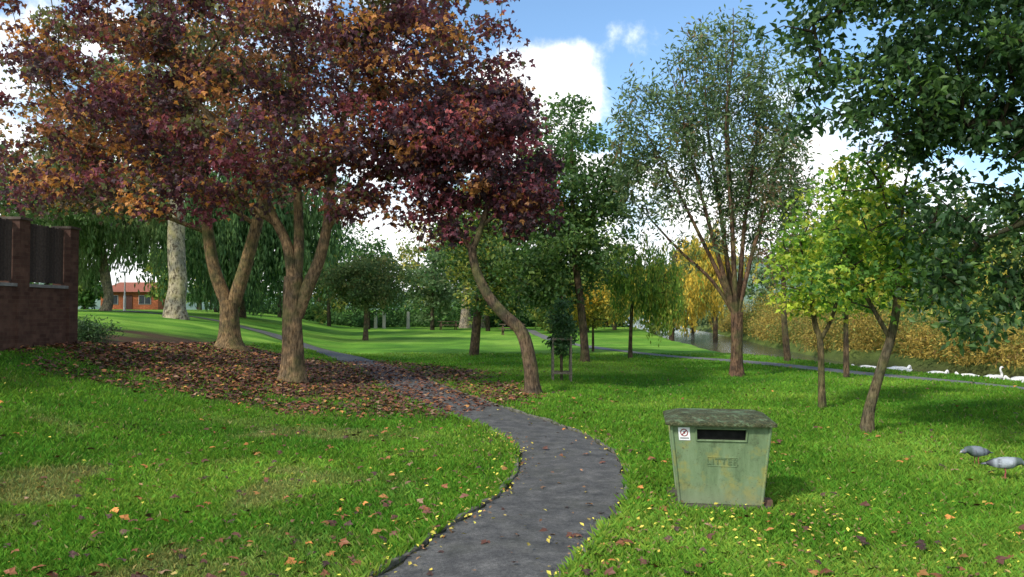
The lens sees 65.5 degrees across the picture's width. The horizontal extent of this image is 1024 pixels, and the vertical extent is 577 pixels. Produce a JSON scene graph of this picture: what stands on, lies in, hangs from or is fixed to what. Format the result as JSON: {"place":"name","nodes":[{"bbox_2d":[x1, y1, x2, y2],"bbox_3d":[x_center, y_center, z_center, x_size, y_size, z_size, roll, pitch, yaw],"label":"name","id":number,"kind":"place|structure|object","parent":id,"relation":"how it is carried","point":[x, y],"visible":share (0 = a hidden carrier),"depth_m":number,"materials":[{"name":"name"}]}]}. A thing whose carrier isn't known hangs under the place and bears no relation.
{"place":"outdoors","nodes":[
{"label":"outdoors","id":0,"kind":"place"},
{"bbox_2d":[0,309,1023,576],"bbox_3d":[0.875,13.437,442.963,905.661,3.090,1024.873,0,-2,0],"label":"ground","id":1,"kind":"structure","parent":0,"point":[146,325],"depth_m":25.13,"materials":[{"name":"green plant"}]},
{"bbox_2d":[0,216,80,350],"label":"brickwork","id":2,"kind":"object","parent":1,"relation":"on","point":[31,316],"visible":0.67,"depth_m":15.54,"materials":[{"name":"brick"}]},
{"bbox_2d":[0,218,63,283],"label":"fence slats","id":3,"kind":"object","parent":2,"relation":"attached to","point":[46,252],"visible":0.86,"depth_m":15.88,"materials":[{"name":"brown wood"}]},
{"bbox_2d":[0,282,68,288],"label":"coping","id":4,"kind":"object","parent":2,"relation":"on","point":[36,285],"visible":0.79,"depth_m":15.72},
{"bbox_2d":[0,137,158,227],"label":"maple tree","id":5,"kind":"object","parent":1,"relation":"on","point":[13,206],"visible":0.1,"depth_m":40.00,"materials":[{"name":"orange plant"}]},
{"bbox_2d":[0,161,187,310],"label":"willow tree","id":6,"kind":"object","parent":1,"relation":"on","point":[132,241],"visible":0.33,"depth_m":44.90,"materials":[{"name":"green plant"}]},
{"bbox_2d":[77,314,125,344],"bbox_3d":[-10.029,1.032,18.658,2.697,1.194,1.791,-1,-2,35],"label":"laurel shrub","id":7,"kind":"object","parent":1,"relation":"on","point":[89,332],"visible":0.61,"depth_m":17.98,"materials":[{"name":"green plant"}]},
{"bbox_2d":[121,271,126,310],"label":"street lamp","id":8,"kind":"object","parent":1,"relation":"on","point":[124,302],"visible":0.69,"depth_m":50.96,"materials":[{"name":"grey metal"}]},
{"bbox_2d":[101,292,164,309],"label":"walls","id":9,"kind":"structure","parent":1,"relation":"on","point":[155,305],"depth_m":96.99,"materials":[{"name":"brick"}]},
{"bbox_2d":[126,295,132,308],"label":"door","id":10,"kind":"structure","parent":9,"relation":"attached to","point":[128,301],"depth_m":96.91,"materials":[{"name":"brown wood"}]},
{"bbox_2d":[112,282,155,291],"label":"roof","id":11,"kind":"structure","parent":9,"relation":"on","point":[118,287],"depth_m":98.09,"materials":[{"name":"orange tile"}]},
{"bbox_2d":[81,1,268,319],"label":"poplar tree","id":12,"kind":"object","parent":1,"relation":"on","point":[175,304],"visible":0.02,"depth_m":37.70,"materials":[{"name":"beige plant"}]},
{"bbox_2d":[0,0,387,351],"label":"purple maple tree","id":13,"kind":"object","parent":1,"relation":"on","point":[229,332],"visible":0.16,"depth_m":23.77,"materials":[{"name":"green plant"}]},
{"bbox_2d":[136,155,356,317],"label":"willow tree","id":14,"kind":"object","parent":1,"relation":"on","point":[230,236],"visible":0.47,"depth_m":52.32,"materials":[{"name":"green plant"}]},
{"bbox_2d":[0,0,535,384],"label":"purple maple tree","id":15,"kind":"object","parent":1,"relation":"on","point":[403,19],"visible":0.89,"depth_m":16.81,"materials":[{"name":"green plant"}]},
{"bbox_2d":[5,341,557,418],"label":"fallen leaves","id":16,"kind":"object","parent":1,"relation":"on","point":[208,363],"visible":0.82,"depth_m":16.93,"materials":[{"name":"brown plant"}]},
{"bbox_2d":[93,310,624,576],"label":"footpath","id":17,"kind":"structure","parent":1,"relation":"on","point":[469,554],"depth_m":7.11,"materials":[{"name":"grey stone"}]},
{"bbox_2d":[381,386,604,575],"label":"fallen leaves","id":18,"kind":"object","parent":17,"relation":"on","point":[542,530],"visible":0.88,"depth_m":6.07,"materials":[{"name":"brown plant"}]},
{"bbox_2d":[315,252,415,339],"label":"hawthorn tree","id":19,"kind":"object","parent":1,"relation":"on","point":[361,278],"visible":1,"depth_m":46.20,"materials":[{"name":"green plant"}]},
{"bbox_2d":[374,312,409,327],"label":"tree guards","id":20,"kind":"object","parent":1,"relation":"on","point":[384,321],"visible":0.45,"depth_m":75.81,"materials":[{"name":"grey wood"}]},
{"bbox_2d":[208,285,633,327],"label":"hedge","id":21,"kind":"object","parent":1,"relation":"on","point":[397,318],"visible":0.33,"depth_m":82.01,"materials":[{"name":"green plant"}]},
{"bbox_2d":[363,370,518,576],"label":"path edging","id":22,"kind":"object","parent":1,"relation":"on","point":[396,561],"visible":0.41,"depth_m":6.49,"materials":[{"name":"concrete"}]},
{"bbox_2d":[438,321,458,329],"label":"picnic table","id":23,"kind":"object","parent":1,"relation":"on","point":[441,325],"visible":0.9,"depth_m":69.64,"materials":[{"name":"grey wood"}]},
{"bbox_2d":[416,212,491,327],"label":"poplar tree","id":24,"kind":"object","parent":1,"relation":"on","point":[464,316],"visible":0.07,"depth_m":77.48,"materials":[{"name":"green plant"}]},
{"bbox_2d":[353,71,569,394],"bbox_3d":[-1.030,-1.137,16.434,4.470,6.816,3.919,0,-2,0],"label":"purple maple tree","id":25,"kind":"object","parent":1,"relation":"on","point":[507,122],"visible":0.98,"depth_m":16.01,"materials":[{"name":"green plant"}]},
{"bbox_2d":[445,213,498,327],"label":"poplar tree","id":26,"kind":"object","parent":1,"relation":"on","point":[483,325],"depth_m":79.49,"materials":[{"name":"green plant"}]},
{"bbox_2d":[421,178,552,355],"bbox_3d":[-1.081,-0.981,31.056,5.271,7.356,4.924,-1,-2,23],"label":"lime tree","id":27,"kind":"object","parent":1,"relation":"on","point":[477,303],"visible":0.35,"depth_m":30.48,"materials":[{"name":"green plant"}]},
{"bbox_2d":[0,169,1019,332],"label":"distant trees","id":28,"kind":"object","parent":1,"relation":"on","point":[442,297],"visible":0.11,"depth_m":70.86,"materials":[{"name":"green plant"}]},
{"bbox_2d":[498,324,524,334],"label":"picnic table","id":29,"kind":"object","parent":1,"relation":"on","point":[503,329],"visible":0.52,"depth_m":55.55,"materials":[{"name":"grey wood"}]},
{"bbox_2d":[0,344,1023,576],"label":"fallen leaves","id":30,"kind":"object","parent":1,"relation":"on","point":[609,571],"visible":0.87,"depth_m":6.44,"materials":[{"name":"brown plant"}]},
{"bbox_2d":[398,367,629,576],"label":"path edging","id":31,"kind":"object","parent":1,"relation":"on","point":[598,441],"visible":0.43,"depth_m":12.10,"materials":[{"name":"concrete"}]},
{"bbox_2d":[542,292,579,379],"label":"young tree","id":32,"kind":"object","parent":1,"relation":"on","point":[562,325],"visible":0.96,"depth_m":19.64,"materials":[{"name":"green plant"}]},
{"bbox_2d":[551,336,571,381],"bbox_3d":[1.230,1.789,19.759,0.500,1.220,0.490,0,-2,0],"label":"tree stake frame","id":33,"kind":"object","parent":1,"relation":"on","point":[553,372],"visible":0.62,"depth_m":19.54,"materials":[{"name":"brown wood"}]},
{"bbox_2d":[480,92,650,361],"bbox_3d":[1.878,-2.045,27.033,5.878,9.170,4.424,1,-2,-33],"label":"lime tree","id":34,"kind":"object","parent":1,"relation":"on","point":[540,265],"visible":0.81,"depth_m":26.45,"materials":[{"name":"green plant"}]},
{"bbox_2d":[554,281,630,351],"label":"young tree","id":35,"kind":"object","parent":1,"relation":"on","point":[599,308],"visible":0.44,"depth_m":32.57,"materials":[{"name":"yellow plant"}]},
{"bbox_2d":[588,231,704,357],"bbox_3d":[4.864,0.230,29.293,3.783,4.828,3.536,1,-2,-41],"label":"willow tree","id":36,"kind":"object","parent":1,"relation":"on","point":[651,294],"visible":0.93,"depth_m":28.76,"materials":[{"name":"green plant"}]},
{"bbox_2d":[313,427,1023,576],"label":"fallen leaves","id":37,"kind":"object","parent":1,"relation":"on","point":[618,566],"visible":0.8,"depth_m":6.14,"materials":[{"name":"yellow plant"}]},
{"bbox_2d":[631,257,724,340],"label":"golden willow tree","id":38,"kind":"object","parent":1,"relation":"on","point":[692,294],"visible":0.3,"depth_m":54.09,"materials":[{"name":"yellow plant"}]},
{"bbox_2d":[662,222,760,339],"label":"golden willow tree","id":39,"kind":"object","parent":1,"relation":"on","point":[695,244],"visible":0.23,"depth_m":59.31,"materials":[{"name":"yellow plant"}]},
{"bbox_2d":[603,0,823,376],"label":"cherry tree","id":40,"kind":"object","parent":1,"relation":"on","point":[734,289],"visible":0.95,"depth_m":20.51,"materials":[{"name":"green plant"}]},
{"bbox_2d":[663,408,777,509],"bbox_3d":[1.900,1.547,7.381,0.960,0.814,0.806,0,-2,9],"label":"litter bin","id":41,"kind":"object","parent":1,"relation":"on","point":[719,456],"visible":0.97,"depth_m":7.08,"materials":[{"name":"metal"}]},
{"bbox_2d":[712,121,827,360],"bbox_3d":[8.773,-1.491,26.988,4.295,8.120,3.977,0,-2,0],"label":"ash tree","id":42,"kind":"object","parent":1,"relation":"on","point":[786,345],"visible":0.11,"depth_m":26.95,"materials":[{"name":"green plant"}]},
{"bbox_2d":[748,158,898,407],"bbox_3d":[5.719,-0.065,14.449,2.966,4.642,2.330,0,-2,0],"label":"sycamore tree","id":43,"kind":"object","parent":1,"relation":"on","point":[804,239],"visible":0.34,"depth_m":14.41,"materials":[{"name":"green plant"}]},
{"bbox_2d":[774,182,922,377],"bbox_3d":[8.774,-0.212,20.660,3.985,5.209,3.348,0,-2,16],"label":"sycamore tree","id":44,"kind":"object","parent":1,"relation":"on","point":[846,372],"visible":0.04,"depth_m":20.61,"materials":[{"name":"green plant"}]},
{"bbox_2d":[711,295,1023,371],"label":"reed bed","id":45,"kind":"object","parent":1,"relation":"on","point":[914,341],"visible":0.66,"depth_m":33.56,"materials":[{"name":"yellow plant"}]},
{"bbox_2d":[721,0,1023,356],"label":"hornbeam tree","id":46,"kind":"object","parent":1,"relation":"on","point":[946,118],"visible":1,"depth_m":9.41,"materials":[{"name":"green plant"}]},
{"bbox_2d":[828,246,917,303],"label":"alder tree","id":47,"kind":"object","parent":1,"relation":"on","point":[909,277],"visible":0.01,"depth_m":50.72,"materials":[{"name":"green plant"}]},
{"bbox_2d":[750,239,1023,353],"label":"riverside bushes","id":48,"kind":"object","parent":1,"relation":"on","point":[974,301],"visible":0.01,"depth_m":34.58,"materials":[{"name":"green plant"}]},
{"bbox_2d":[781,137,997,432],"bbox_3d":[5.613,-0.102,11.449,3.236,4.452,2.165,0,-2,-10],"label":"sycamore tree","id":49,"kind":"object","parent":1,"relation":"on","point":[864,277],"visible":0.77,"depth_m":11.30,"materials":[{"name":"green plant"}]},
{"bbox_2d":[908,189,1023,311],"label":"alder tree","id":50,"kind":"object","parent":1,"relation":"on","point":[1009,247],"visible":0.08,"depth_m":37.21,"materials":[{"name":"green plant"}]},
{"bbox_2d":[959,446,992,464],"bbox_3d":[5.067,1.826,8.700,0.446,0.219,0.136,0,-2,-15],"label":"pigeon","id":51,"kind":"object","parent":1,"relation":"on","point":[976,451],"visible":0.95,"depth_m":8.65,"materials":[{"name":"grey"}]},
{"bbox_2d":[980,457,1023,478],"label":"pigeon","id":52,"kind":"object","parent":1,"relation":"on","point":[1004,463],"visible":0.98,"depth_m":7.97,"materials":[{"name":"grey"}]},
{"bbox_2d":[0,0,1023,292],"label":"sky","id":53,"kind":"structure","parent":0,"point":[583,47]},
{"bbox_2d":[36,257,1021,312],"bbox_3d":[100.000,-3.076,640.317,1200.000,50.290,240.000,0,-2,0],"label":"distant hill","id":54,"kind":"structure","parent":0,"point":[98,304],"depth_m":541.17,"materials":[{"name":"green plant"}]},
{"bbox_2d":[625,317,924,372],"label":"river water","id":55,"kind":"structure","parent":0,"point":[705,340],"depth_m":50.57,"materials":[{"name":"grey liquid"}]},
{"bbox_2d":[887,365,911,368],"bbox_3d":[13.601,2.867,27.864,1.203,0.379,0.400,0,-2,-17],"label":"swan","id":56,"kind":"object","parent":55,"relation":"on","point":[907,367],"visible":0.36,"depth_m":27.71,"materials":[{"name":"white"}]},
{"bbox_2d":[889,368,912,370],"bbox_3d":[13.209,2.867,27.218,1.053,0.332,0.350,0,-2,-9],"label":"swan","id":57,"kind":"object","parent":55,"relation":"on","point":[902,369],"visible":0.16,"depth_m":27.21,"materials":[{"name":"white"}]},
{"bbox_2d":[926,370,948,373],"bbox_3d":[14.184,2.855,26.450,0.978,0.308,0.325,0,-2,-11],"label":"swan","id":58,"kind":"object","parent":55,"relation":"on","point":[946,371],"visible":0.37,"depth_m":26.33,"materials":[{"name":"white"}]},
{"bbox_2d":[955,372,979,376],"bbox_3d":[14.464,2.827,25.411,0.325,0.308,0.978,1,-2,-25],"label":"swan","id":59,"kind":"object","parent":55,"relation":"on","point":[967,374],"visible":0.27,"depth_m":25.31,"materials":[{"name":"white"}]},
{"bbox_2d":[1003,375,1023,382],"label":"swan","id":60,"kind":"object","parent":55,"relation":"on","point":[1015,378],"visible":0.41,"depth_m":23.94,"materials":[{"name":"white"}]},
{"bbox_2d":[527,329,1023,388],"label":"riverside path","id":61,"kind":"structure","parent":0,"point":[538,334],"depth_m":25.14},
{"bbox_2d":[983,366,1004,378],"bbox_3d":[14.990,2.695,24.753,0.955,0.542,0.350,1,-2,-23],"label":"swan","id":62,"kind":"object","parent":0,"point":[996,376],"visible":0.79,"depth_m":24.63,"materials":[{"name":"white"}]},
{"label":"window frames","id":63,"kind":"object","parent":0,"visible":0},
{"bbox_2d":[113,296,149,303],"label":"windows","id":64,"kind":"structure","parent":63,"relation":"attached to","point":[141,300],"depth_m":96.91,"materials":[{"name":"grey glass"}]}
]}

